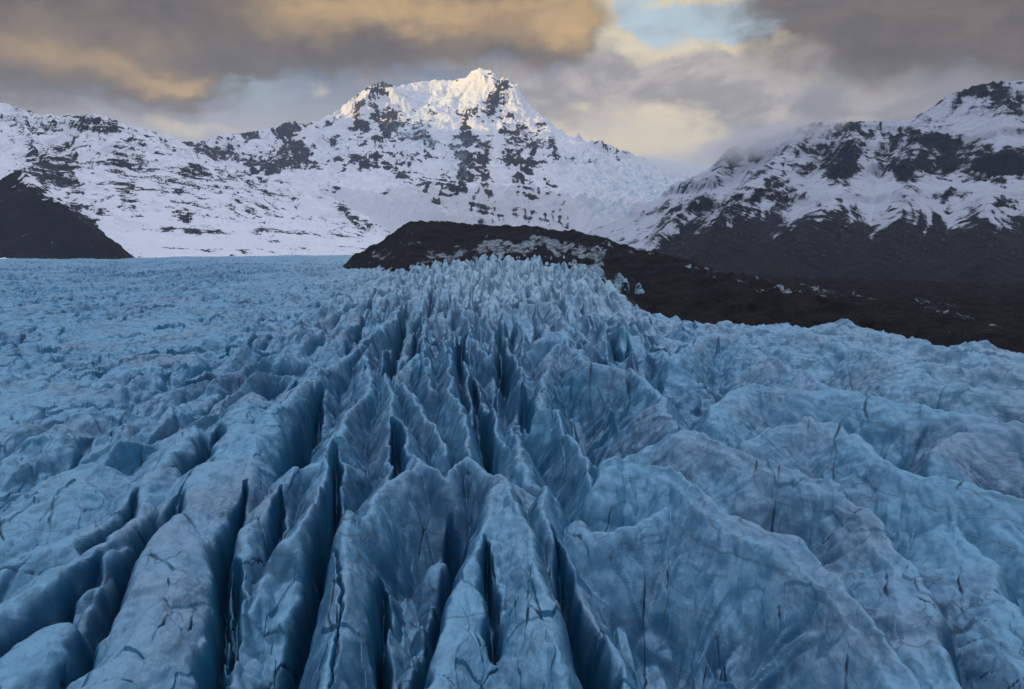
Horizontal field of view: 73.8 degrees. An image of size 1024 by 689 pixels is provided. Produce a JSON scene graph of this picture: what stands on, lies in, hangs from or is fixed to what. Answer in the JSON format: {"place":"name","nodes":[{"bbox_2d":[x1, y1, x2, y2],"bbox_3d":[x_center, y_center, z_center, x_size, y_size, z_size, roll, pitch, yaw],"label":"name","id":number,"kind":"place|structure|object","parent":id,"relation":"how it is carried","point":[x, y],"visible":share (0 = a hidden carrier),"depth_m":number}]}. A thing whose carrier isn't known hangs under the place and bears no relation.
{"place":"outdoors","nodes":[
{"label":"outdoors","id":0,"kind":"place"},
{"bbox_2d":[0,170,134,258],"bbox_3d":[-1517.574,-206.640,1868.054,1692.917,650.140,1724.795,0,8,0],"label":"hill","id":1,"kind":"structure","parent":0,"point":[39,220],"depth_m":2123.84},
{"bbox_2d":[0,102,391,258],"bbox_3d":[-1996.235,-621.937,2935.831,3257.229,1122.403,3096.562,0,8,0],"label":"snowy mountain","id":2,"kind":"structure","parent":0,"point":[136,192],"depth_m":3094.07},
{"bbox_2d":[182,68,685,233],"bbox_3d":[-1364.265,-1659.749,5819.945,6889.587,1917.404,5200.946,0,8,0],"label":"mountain","id":3,"kind":"structure","parent":0,"point":[482,146],"depth_m":5133.34},
{"bbox_2d":[0,253,1023,688],"bbox_3d":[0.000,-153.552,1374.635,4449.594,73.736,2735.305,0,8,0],"label":"glacier","id":4,"kind":"object","parent":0,"point":[312,471],"visible":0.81,"depth_m":114.94},
{"bbox_2d":[587,265,606,282],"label":"ice mound","id":5,"kind":"object","parent":4,"relation":"on","point":[599,270],"visible":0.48,"depth_m":743.18},
{"bbox_2d":[342,220,1023,352],"bbox_3d":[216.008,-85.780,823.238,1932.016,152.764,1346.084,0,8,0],"label":"moraine","id":6,"kind":"structure","parent":4,"relation":"on","point":[947,314],"depth_m":737.56},
{"bbox_2d":[613,273,629,292],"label":"ice mound","id":7,"kind":"object","parent":6,"relation":"on","point":[621,283],"visible":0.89,"depth_m":710.73},
{"bbox_2d":[634,283,644,294],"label":"ice mound","id":8,"kind":"object","parent":6,"relation":"on","point":[639,290],"visible":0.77,"depth_m":702.20},
{"bbox_2d":[0,0,1023,164],"label":"sky","id":9,"kind":"structure","parent":0,"point":[689,81]},
{"bbox_2d":[641,156,711,179],"bbox_3d":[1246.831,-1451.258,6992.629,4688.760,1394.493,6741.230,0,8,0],"label":"snowfield","id":10,"kind":"structure","parent":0,"point":[690,170],"depth_m":7440.90},
{"bbox_2d":[586,80,1023,282],"bbox_3d":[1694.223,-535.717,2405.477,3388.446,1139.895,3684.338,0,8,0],"label":"rocky mountain","id":11,"kind":"structure","parent":0,"point":[935,192],"depth_m":2441.27}
]}

